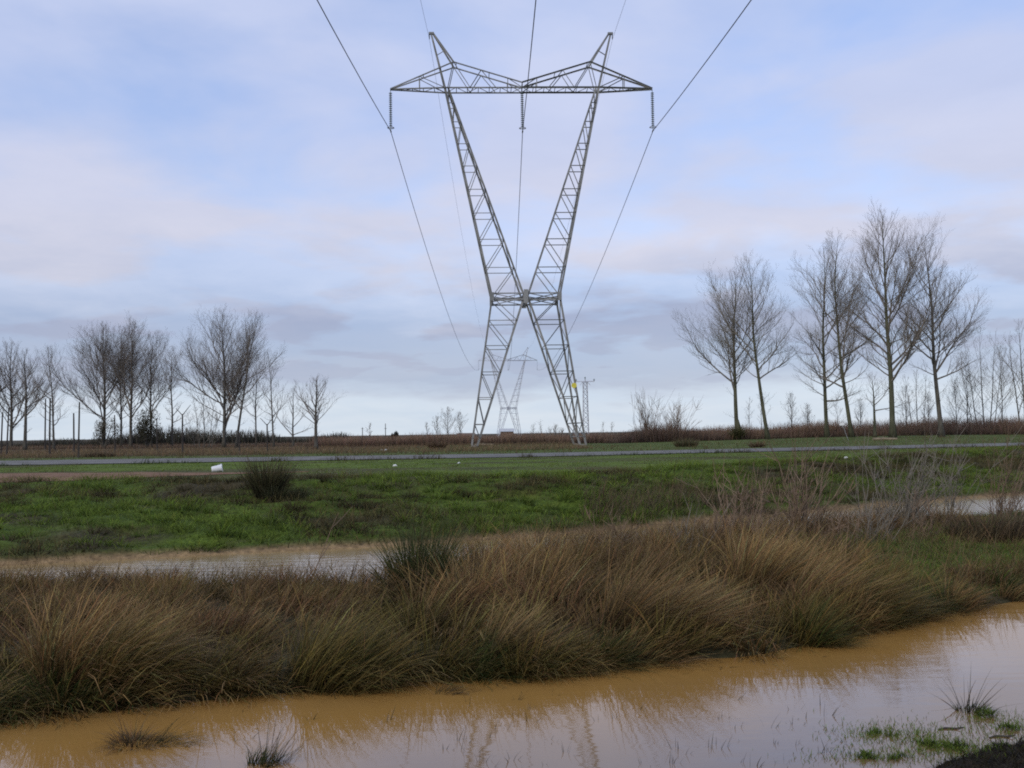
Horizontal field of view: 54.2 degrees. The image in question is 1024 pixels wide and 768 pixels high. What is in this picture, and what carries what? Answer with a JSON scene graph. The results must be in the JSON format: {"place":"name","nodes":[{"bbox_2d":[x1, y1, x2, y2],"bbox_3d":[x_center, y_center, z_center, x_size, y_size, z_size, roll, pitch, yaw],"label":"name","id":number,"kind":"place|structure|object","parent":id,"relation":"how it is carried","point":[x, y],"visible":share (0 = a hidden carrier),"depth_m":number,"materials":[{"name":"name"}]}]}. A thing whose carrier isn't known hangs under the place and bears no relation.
{"place":"outdoors","nodes":[
{"label":"outdoors","id":0,"kind":"place"},
{"bbox_2d":[0,471,308,482],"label":"path","id":1,"kind":"structure","parent":0,"point":[49,475],"depth_m":33.56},
{"bbox_2d":[211,464,222,471],"bbox_3d":[-10.612,3.031,35.984,0.378,0.285,0.285,-6,-2,-12],"label":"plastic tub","id":2,"kind":"object","parent":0,"point":[217,468],"visible":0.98,"depth_m":35.88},
{"bbox_2d":[499,428,513,435],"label":"shed","id":3,"kind":"structure","parent":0,"point":[503,431],"depth_m":297.65,"materials":[{"name":"white wood"}]},
{"bbox_2d":[0,443,1022,464],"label":"road","id":4,"kind":"structure","parent":0,"point":[87,461],"depth_m":53.45,"materials":[{"name":"asphalt"}]},
{"bbox_2d":[0,494,1023,767],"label":"water","id":5,"kind":"structure","parent":0,"point":[900,672],"depth_m":7.98,"materials":[{"name":"liquid"}]},
{"bbox_2d":[89,707,222,754],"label":"grass tuft","id":6,"kind":"object","parent":5,"relation":"on","point":[128,738],"visible":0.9,"depth_m":7.39,"materials":[{"name":"brown plant"}]},
{"bbox_2d":[244,715,314,767],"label":"grass tuft","id":7,"kind":"object","parent":5,"relation":"on","point":[263,757],"visible":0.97,"depth_m":6.88,"materials":[{"name":"green plant"}]},
{"bbox_2d":[436,676,483,694],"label":"grass tuft","id":8,"kind":"object","parent":5,"relation":"on","point":[447,689],"visible":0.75,"depth_m":8.71,"materials":[{"name":"brown plant"}]},
{"bbox_2d":[65,612,973,717],"bbox_3d":[0.468,2.696,9.460,18.687,0.014,2.084,0,-3,-24],"label":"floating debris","id":9,"kind":"object","parent":5,"relation":"on","point":[520,679],"visible":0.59,"depth_m":9.38,"materials":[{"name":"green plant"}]},
{"bbox_2d":[233,688,840,767],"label":"water weeds","id":10,"kind":"object","parent":5,"relation":"on","point":[593,719],"visible":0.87,"depth_m":7.38,"materials":[{"name":"green plant"}]},
{"bbox_2d":[924,733,1023,767],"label":"dead turf","id":11,"kind":"structure","parent":5,"relation":"on","point":[1008,760],"depth_m":6.62,"materials":[{"name":"brown plant"}]},
{"bbox_2d":[926,670,1022,715],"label":"grass tuft","id":12,"kind":"object","parent":5,"relation":"on","point":[972,706],"visible":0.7,"depth_m":7.93,"materials":[{"name":"green plant"}]},
{"bbox_2d":[0,494,1023,740],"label":"tall grass","id":13,"kind":"structure","parent":0,"point":[480,578],"depth_m":11.01,"materials":[{"name":"plant"}]},
{"bbox_2d":[0,429,1023,767],"bbox_3d":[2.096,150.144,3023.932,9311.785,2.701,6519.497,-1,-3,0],"label":"ground","id":14,"kind":"structure","parent":0,"point":[482,465],"depth_m":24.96,"materials":[{"name":"plant"}]},
{"bbox_2d":[0,412,2,454],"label":"wooden post","id":15,"kind":"object","parent":14,"relation":"on","point":[1,434],"visible":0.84,"depth_m":73.89,"materials":[{"name":"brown wood"}]},
{"bbox_2d":[6,408,8,454],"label":"wooden post","id":16,"kind":"object","parent":14,"relation":"on","point":[7,433],"visible":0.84,"depth_m":73.54,"materials":[{"name":"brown wood"}]},
{"bbox_2d":[0,349,27,415],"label":"bare tree","id":17,"kind":"object","parent":14,"relation":"on","point":[2,389],"visible":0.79,"depth_m":129.38,"materials":[{"name":"brown plant"}]},
{"bbox_2d":[0,338,48,448],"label":"bare tree","id":18,"kind":"object","parent":14,"relation":"on","point":[12,406],"visible":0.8,"depth_m":129.83,"materials":[{"name":"brown plant"}]},
{"bbox_2d":[4,343,61,449],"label":"bare tree","id":19,"kind":"object","parent":14,"relation":"on","point":[24,447],"visible":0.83,"depth_m":120.01,"materials":[{"name":"brown plant"}]},
{"bbox_2d":[44,399,45,450],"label":"wooden post","id":20,"kind":"object","parent":14,"relation":"on","point":[45,428],"visible":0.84,"depth_m":109.87,"materials":[{"name":"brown wood"}]},
{"bbox_2d":[20,344,74,449],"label":"bare tree","id":21,"kind":"object","parent":14,"relation":"on","point":[52,393],"visible":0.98,"depth_m":112.05,"materials":[{"name":"brown plant"}]},
{"bbox_2d":[48,398,50,456],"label":"wooden post","id":22,"kind":"object","parent":14,"relation":"on","point":[49,450],"visible":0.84,"depth_m":71.07,"materials":[{"name":"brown wood"}]},
{"bbox_2d":[73,413,74,451],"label":"wooden post","id":23,"kind":"object","parent":14,"relation":"on","point":[73,433],"visible":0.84,"depth_m":89.63,"materials":[{"name":"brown wood"}]},
{"bbox_2d":[78,402,79,456],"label":"wooden post","id":24,"kind":"object","parent":14,"relation":"on","point":[79,430],"visible":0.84,"depth_m":65.82,"materials":[{"name":"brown wood"}]},
{"bbox_2d":[38,320,155,443],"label":"bare tree","id":25,"kind":"object","parent":14,"relation":"on","point":[94,392],"visible":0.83,"depth_m":127.35,"materials":[{"name":"brown plant"}]},
{"bbox_2d":[85,451,115,456],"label":"dry bush","id":26,"kind":"object","parent":14,"relation":"on","point":[101,454],"visible":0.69,"depth_m":67.92,"materials":[{"name":"brown plant"}]},
{"bbox_2d":[90,416,122,447],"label":"evergreen bush","id":27,"kind":"object","parent":14,"relation":"on","point":[101,438],"visible":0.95,"depth_m":125.95,"materials":[{"name":"green plant"}]},
{"bbox_2d":[114,415,115,451],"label":"wooden post","id":28,"kind":"object","parent":14,"relation":"on","point":[114,435],"visible":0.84,"depth_m":86.09,"materials":[{"name":"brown wood"}]},
{"bbox_2d":[0,574,250,704],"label":"grass tussock","id":29,"kind":"object","parent":14,"relation":"on","point":[134,642],"depth_m":8.61,"materials":[{"name":"plant"}]},
{"bbox_2d":[84,312,172,447],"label":"bare tree","id":30,"kind":"object","parent":14,"relation":"on","point":[121,378],"visible":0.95,"depth_m":126.39,"materials":[{"name":"brown plant"}]},
{"bbox_2d":[95,322,164,447],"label":"bare tree","id":31,"kind":"object","parent":14,"relation":"on","point":[121,418],"visible":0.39,"depth_m":131.61,"materials":[{"name":"brown plant"}]},
{"bbox_2d":[130,408,161,447],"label":"evergreen bush","id":32,"kind":"object","parent":14,"relation":"on","point":[144,432],"visible":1,"depth_m":123.49,"materials":[{"name":"green plant"}]},
{"bbox_2d":[119,328,190,446],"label":"bare tree","id":33,"kind":"object","parent":14,"relation":"on","point":[166,390],"visible":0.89,"depth_m":126.57,"materials":[{"name":"brown plant"}]},
{"bbox_2d":[157,346,183,447],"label":"bare tree","id":34,"kind":"object","parent":14,"relation":"on","point":[172,414],"visible":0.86,"depth_m":125.88,"materials":[{"name":"brown plant"}]},
{"bbox_2d":[0,425,350,446],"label":"distant hedge","id":35,"kind":"object","parent":14,"relation":"on","point":[177,438],"visible":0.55,"depth_m":236.36,"materials":[{"name":"brown plant"}]},
{"bbox_2d":[176,406,189,450],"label":"bare tree","id":36,"kind":"object","parent":14,"relation":"on","point":[182,426],"visible":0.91,"depth_m":75.99,"materials":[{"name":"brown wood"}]},
{"bbox_2d":[183,391,224,447],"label":"shrub","id":37,"kind":"object","parent":14,"relation":"on","point":[204,418],"visible":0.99,"depth_m":115.98,"materials":[{"name":"brown plant"}]},
{"bbox_2d":[148,304,272,447],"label":"bare tree","id":38,"kind":"object","parent":14,"relation":"on","point":[226,397],"visible":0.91,"depth_m":121.87,"materials":[{"name":"brown plant"}]},
{"bbox_2d":[209,308,286,447],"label":"bare tree","id":39,"kind":"object","parent":14,"relation":"on","point":[243,400],"visible":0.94,"depth_m":120.11,"materials":[{"name":"brown plant"}]},
{"bbox_2d":[237,354,276,446],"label":"bare tree","id":40,"kind":"object","parent":14,"relation":"on","point":[255,423],"visible":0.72,"depth_m":123.92,"materials":[{"name":"brown plant"}]},
{"bbox_2d":[260,415,274,451],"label":"bare tree","id":41,"kind":"object","parent":14,"relation":"on","point":[267,431],"visible":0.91,"depth_m":75.14,"materials":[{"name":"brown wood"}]},
{"bbox_2d":[225,431,314,501],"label":"bank bush","id":42,"kind":"object","parent":14,"relation":"on","point":[262,483],"visible":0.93,"depth_m":25.94,"materials":[{"name":"green plant"}]},
{"bbox_2d":[254,348,295,446],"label":"bare tree","id":43,"kind":"object","parent":14,"relation":"on","point":[271,411],"visible":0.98,"depth_m":119.89,"materials":[{"name":"brown plant"}]},
{"bbox_2d":[267,387,313,446],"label":"bare tree","id":44,"kind":"object","parent":14,"relation":"on","point":[292,428],"visible":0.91,"depth_m":117.84,"materials":[{"name":"brown plant"}]},
{"bbox_2d":[0,441,592,458],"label":"dry stubble","id":45,"kind":"object","parent":14,"relation":"on","point":[149,452],"visible":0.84,"depth_m":79.10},
{"bbox_2d":[292,373,344,448],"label":"bare tree","id":46,"kind":"object","parent":14,"relation":"on","point":[315,419],"visible":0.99,"depth_m":94.94,"materials":[{"name":"brown plant"}]},
{"bbox_2d":[309,506,352,580],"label":"dead twig","id":47,"kind":"object","parent":14,"relation":"on","point":[326,542],"visible":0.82,"depth_m":13.78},
{"bbox_2d":[251,580,464,697],"bbox_3d":[-1.217,2.357,9.043,1.814,1.062,1.757,-4,-4,45],"label":"grass tussock","id":48,"kind":"object","parent":14,"relation":"on","point":[336,638],"depth_m":8.93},
{"bbox_2d":[361,501,487,604],"bbox_3d":[-1.044,2.049,12.189,1.743,1.269,1.676,-1,-3,0],"label":"reed clump","id":49,"kind":"object","parent":14,"relation":"on","point":[417,549],"visible":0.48,"depth_m":12.04,"materials":[{"name":"green plant"}]},
{"bbox_2d":[430,417,442,435],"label":"bare tree","id":50,"kind":"object","parent":14,"relation":"on","point":[436,426],"visible":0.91,"depth_m":254.73,"materials":[{"name":"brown plant"}]},
{"bbox_2d":[424,438,449,448],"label":"dry bush","id":51,"kind":"object","parent":14,"relation":"on","point":[435,444],"visible":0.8,"depth_m":82.94,"materials":[{"name":"brown plant"}]},
{"bbox_2d":[438,406,459,436],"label":"bare tree","id":52,"kind":"object","parent":14,"relation":"on","point":[447,420],"visible":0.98,"depth_m":249.83,"materials":[{"name":"brown plant"}]},
{"bbox_2d":[455,412,468,433],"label":"bare tree","id":53,"kind":"object","parent":14,"relation":"on","point":[459,422],"visible":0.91,"depth_m":251.77,"materials":[{"name":"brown plant"}]},
{"bbox_2d":[478,347,536,436],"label":"pylon","id":54,"kind":"object","parent":14,"relation":"on","point":[522,370],"visible":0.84,"depth_m":425.66,"materials":[{"name":"metal"}]},
{"bbox_2d":[2,412,1023,459],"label":"scrub","id":55,"kind":"object","parent":14,"relation":"on","point":[917,428],"visible":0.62,"depth_m":112.51,"materials":[{"name":"brown plant"}]},
{"bbox_2d":[387,32,655,446],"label":"pylon","id":56,"kind":"object","parent":14,"relation":"on","point":[524,299],"visible":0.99,"depth_m":95.88,"materials":[{"name":"metal"}]},
{"bbox_2d":[317,0,473,368],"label":"overhead cable","id":57,"kind":"object","parent":56,"relation":"hanging from","point":[392,137],"visible":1,"depth_m":89.14,"materials":[{"name":"metal"}]},
{"bbox_2d":[420,0,482,336],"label":"overhead cable","id":58,"kind":"object","parent":56,"relation":"hanging from","point":[447,149],"visible":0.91,"depth_m":123.50,"materials":[{"name":"metal"}]},
{"bbox_2d":[509,0,535,366],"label":"overhead cable","id":59,"kind":"object","parent":56,"relation":"hanging from","point":[523,126],"visible":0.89,"depth_m":87.14,"materials":[{"name":"metal"}]},
{"bbox_2d":[540,0,625,323],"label":"overhead cable","id":60,"kind":"object","parent":56,"relation":"hanging from","point":[595,111],"visible":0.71,"depth_m":111.55,"materials":[{"name":"metal"}]},
{"bbox_2d":[546,0,750,366],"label":"overhead cable","id":61,"kind":"object","parent":56,"relation":"hanging from","point":[660,121],"visible":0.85,"depth_m":85.86,"materials":[{"name":"metal"}]},
{"bbox_2d":[482,583,594,665],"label":"grass tussock","id":62,"kind":"object","parent":14,"relation":"on","point":[517,632],"depth_m":9.59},
{"bbox_2d":[546,425,563,434],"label":"shrub","id":63,"kind":"object","parent":14,"relation":"on","point":[555,432],"visible":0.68,"depth_m":134.93,"materials":[{"name":"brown plant"}]},
{"bbox_2d":[576,377,594,433],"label":"lattice mast","id":64,"kind":"object","parent":14,"relation":"on","point":[586,391],"visible":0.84,"depth_m":199.78,"materials":[{"name":"metal"}]},
{"bbox_2d":[584,506,647,549],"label":"dead shrub","id":65,"kind":"object","parent":14,"relation":"on","point":[614,528],"visible":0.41,"depth_m":16.79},
{"bbox_2d":[630,391,671,432],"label":"shrub","id":66,"kind":"object","parent":14,"relation":"on","point":[643,415],"visible":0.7,"depth_m":110.68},
{"bbox_2d":[652,397,699,439],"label":"shrub","id":67,"kind":"object","parent":14,"relation":"on","point":[677,414],"visible":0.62,"depth_m":110.44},
{"bbox_2d":[671,437,700,446],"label":"dry bush","id":68,"kind":"object","parent":14,"relation":"on","point":[687,443],"visible":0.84,"depth_m":75.49,"materials":[{"name":"brown plant"}]},
{"bbox_2d":[602,536,792,647],"bbox_3d":[1.963,2.137,10.526,2.055,1.327,1.975,-1,-3,0],"label":"grass tussock","id":69,"kind":"object","parent":14,"relation":"on","point":[622,593],"depth_m":10.38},
{"bbox_2d":[456,459,939,558],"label":"dead weeds","id":70,"kind":"object","parent":14,"relation":"on","point":[600,492],"visible":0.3,"depth_m":24.86,"materials":[{"name":"brown plant"}]},
{"bbox_2d":[668,496,730,555],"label":"dead shrub","id":71,"kind":"object","parent":14,"relation":"on","point":[690,529],"visible":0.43,"depth_m":16.58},
{"bbox_2d":[657,489,781,551],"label":"dead shrub","id":72,"kind":"object","parent":14,"relation":"on","point":[716,522],"visible":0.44,"depth_m":17.23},
{"bbox_2d":[670,261,791,431],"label":"bare tree","id":73,"kind":"object","parent":14,"relation":"on","point":[731,350],"visible":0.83,"depth_m":112.20,"materials":[{"name":"brown plant"}]},
{"bbox_2d":[674,450,790,536],"bbox_3d":[4.207,2.110,18.569,1.680,1.766,2.500,0,-3,-8],"label":"dead shrub","id":74,"kind":"object","parent":14,"relation":"on","point":[742,498],"visible":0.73,"depth_m":18.29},
{"bbox_2d":[724,424,748,439],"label":"dry bush","id":75,"kind":"object","parent":14,"relation":"on","point":[740,434],"visible":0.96,"depth_m":110.47,"materials":[{"name":"brown plant"}]},
{"bbox_2d":[696,250,808,438],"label":"bare tree","id":76,"kind":"object","parent":14,"relation":"on","point":[766,429],"visible":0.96,"depth_m":108.41,"materials":[{"name":"brown plant"}]},
{"bbox_2d":[745,440,767,447],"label":"dry bush","id":77,"kind":"object","parent":14,"relation":"on","point":[757,444],"visible":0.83,"depth_m":69.56,"materials":[{"name":"brown plant"}]},
{"bbox_2d":[668,514,852,595],"bbox_3d":[3.485,2.185,12.712,2.275,1.193,2.066,1,-3,-33],"label":"grass tussock","id":78,"kind":"object","parent":14,"relation":"on","point":[750,563],"depth_m":12.60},
{"bbox_2d":[746,497,827,552],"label":"dead shrub","id":79,"kind":"object","parent":14,"relation":"on","point":[771,528],"visible":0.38,"depth_m":15.97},
{"bbox_2d":[783,393,802,430],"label":"sapling","id":80,"kind":"object","parent":14,"relation":"on","point":[793,405],"visible":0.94,"depth_m":118.91,"materials":[{"name":"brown plant"}]},
{"bbox_2d":[730,433,869,537],"bbox_3d":[5.395,2.139,18.610,2.406,2.456,2.604,-3,-4,41],"label":"dead shrub","id":81,"kind":"object","parent":14,"relation":"on","point":[795,512],"visible":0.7,"depth_m":18.87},
{"bbox_2d":[799,404,814,428],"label":"sapling","id":82,"kind":"object","parent":14,"relation":"on","point":[807,412],"visible":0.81,"depth_m":118.89,"materials":[{"name":"brown plant"}]},
{"bbox_2d":[782,240,873,437],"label":"bare tree","id":83,"kind":"object","parent":14,"relation":"on","point":[824,395],"visible":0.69,"depth_m":110.21,"materials":[{"name":"brown plant"}]},
{"bbox_2d":[791,227,885,436],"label":"bare tree","id":84,"kind":"object","parent":14,"relation":"on","point":[838,324],"visible":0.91,"depth_m":105.99,"materials":[{"name":"brown plant"}]},
{"bbox_2d":[816,497,864,552],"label":"dead shrub","id":85,"kind":"object","parent":14,"relation":"on","point":[833,529],"visible":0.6,"depth_m":16.32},
{"bbox_2d":[852,397,868,428],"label":"sapling","id":86,"kind":"object","parent":14,"relation":"on","point":[861,415],"visible":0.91,"depth_m":118.89,"materials":[{"name":"brown plant"}]},
{"bbox_2d":[839,486,917,542],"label":"dead shrub","id":87,"kind":"object","parent":14,"relation":"on","point":[878,521],"visible":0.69,"depth_m":17.96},
{"bbox_2d":[829,423,933,514],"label":"dead shrub","id":88,"kind":"object","parent":14,"relation":"on","point":[857,488],"visible":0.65,"depth_m":21.75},
{"bbox_2d":[792,525,976,623],"bbox_3d":[4.311,2.280,11.719,2.160,1.275,1.612,0,-3,-20],"label":"grass tussock","id":89,"kind":"object","parent":14,"relation":"on","point":[839,581],"depth_m":11.61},
{"bbox_2d":[859,371,913,436],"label":"bare tree","id":90,"kind":"object","parent":14,"relation":"on","point":[874,418],"visible":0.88,"depth_m":103.86,"materials":[{"name":"brown plant"}]},
{"bbox_2d":[832,199,957,437],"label":"bare tree","id":91,"kind":"object","parent":14,"relation":"on","point":[909,272],"visible":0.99,"depth_m":99.68,"materials":[{"name":"brown plant"}]},
{"bbox_2d":[896,381,918,427],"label":"sapling","id":92,"kind":"object","parent":14,"relation":"on","point":[905,404],"visible":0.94,"depth_m":118.92,"materials":[{"name":"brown plant"}]},
{"bbox_2d":[843,429,974,527],"bbox_3d":[8.517,1.948,20.593,2.316,2.184,2.322,1,-3,-31],"label":"dead shrub","id":93,"kind":"object","parent":14,"relation":"on","point":[907,502],"visible":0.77,"depth_m":20.83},
{"bbox_2d":[896,370,933,421],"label":"bare tree","id":94,"kind":"object","parent":14,"relation":"on","point":[916,397],"visible":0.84,"depth_m":128.00,"materials":[{"name":"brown plant"}]},
{"bbox_2d":[920,392,935,423],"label":"sapling","id":95,"kind":"object","parent":14,"relation":"on","point":[929,411],"visible":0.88,"depth_m":118.90,"materials":[{"name":"brown plant"}]},
{"bbox_2d":[875,230,993,436],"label":"bare tree","id":96,"kind":"object","parent":14,"relation":"on","point":[934,360],"visible":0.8,"depth_m":102.24,"materials":[{"name":"brown plant"}]},
{"bbox_2d":[906,485,963,535],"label":"dead shrub","id":97,"kind":"object","parent":14,"relation":"on","point":[917,506],"visible":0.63,"depth_m":18.67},
{"bbox_2d":[943,377,969,426],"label":"sapling","id":98,"kind":"object","parent":14,"relation":"on","point":[953,394],"visible":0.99,"depth_m":119.01,"materials":[{"name":"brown plant"}]},
{"bbox_2d":[907,414,1023,516],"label":"dead shrub","id":99,"kind":"object","parent":14,"relation":"on","point":[951,501],"visible":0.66,"depth_m":22.50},
{"bbox_2d":[950,350,986,423],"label":"sapling","id":100,"kind":"object","parent":14,"relation":"on","point":[969,391],"visible":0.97,"depth_m":119.14,"materials":[{"name":"brown plant"}]},
{"bbox_2d":[923,503,1023,542],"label":"bank bush","id":101,"kind":"object","parent":14,"relation":"on","point":[1009,526],"visible":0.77,"depth_m":17.87,"materials":[{"name":"brown plant"}]},
{"bbox_2d":[950,327,1023,421],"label":"bare tree","id":102,"kind":"object","parent":14,"relation":"on","point":[983,409],"visible":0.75,"depth_m":122.02,"materials":[{"name":"brown plant"}]},
{"bbox_2d":[960,422,1023,518],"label":"dead shrub","id":103,"kind":"object","parent":14,"relation":"on","point":[1001,503],"visible":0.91,"depth_m":22.36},
{"bbox_2d":[978,344,1022,424],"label":"sapling","id":104,"kind":"object","parent":14,"relation":"on","point":[1001,411],"visible":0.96,"depth_m":119.13,"materials":[{"name":"brown plant"}]},
{"bbox_2d":[993,319,1023,424],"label":"bare tree","id":105,"kind":"object","parent":14,"relation":"on","point":[1022,387],"visible":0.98,"depth_m":118.07,"materials":[{"name":"brown plant"}]},
{"bbox_2d":[0,0,1023,440],"label":"sky","id":106,"kind":"structure","parent":0,"point":[161,160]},
{"bbox_2d":[872,436,896,439],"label":"fallen log","id":107,"kind":"object","parent":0,"point":[882,438],"visible":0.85,"depth_m":89.95,"materials":[{"name":"brown wood"}]},
{"bbox_2d":[752,702,1023,767],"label":"wet grass","id":108,"kind":"structure","parent":0,"point":[947,745],"depth_m":7.13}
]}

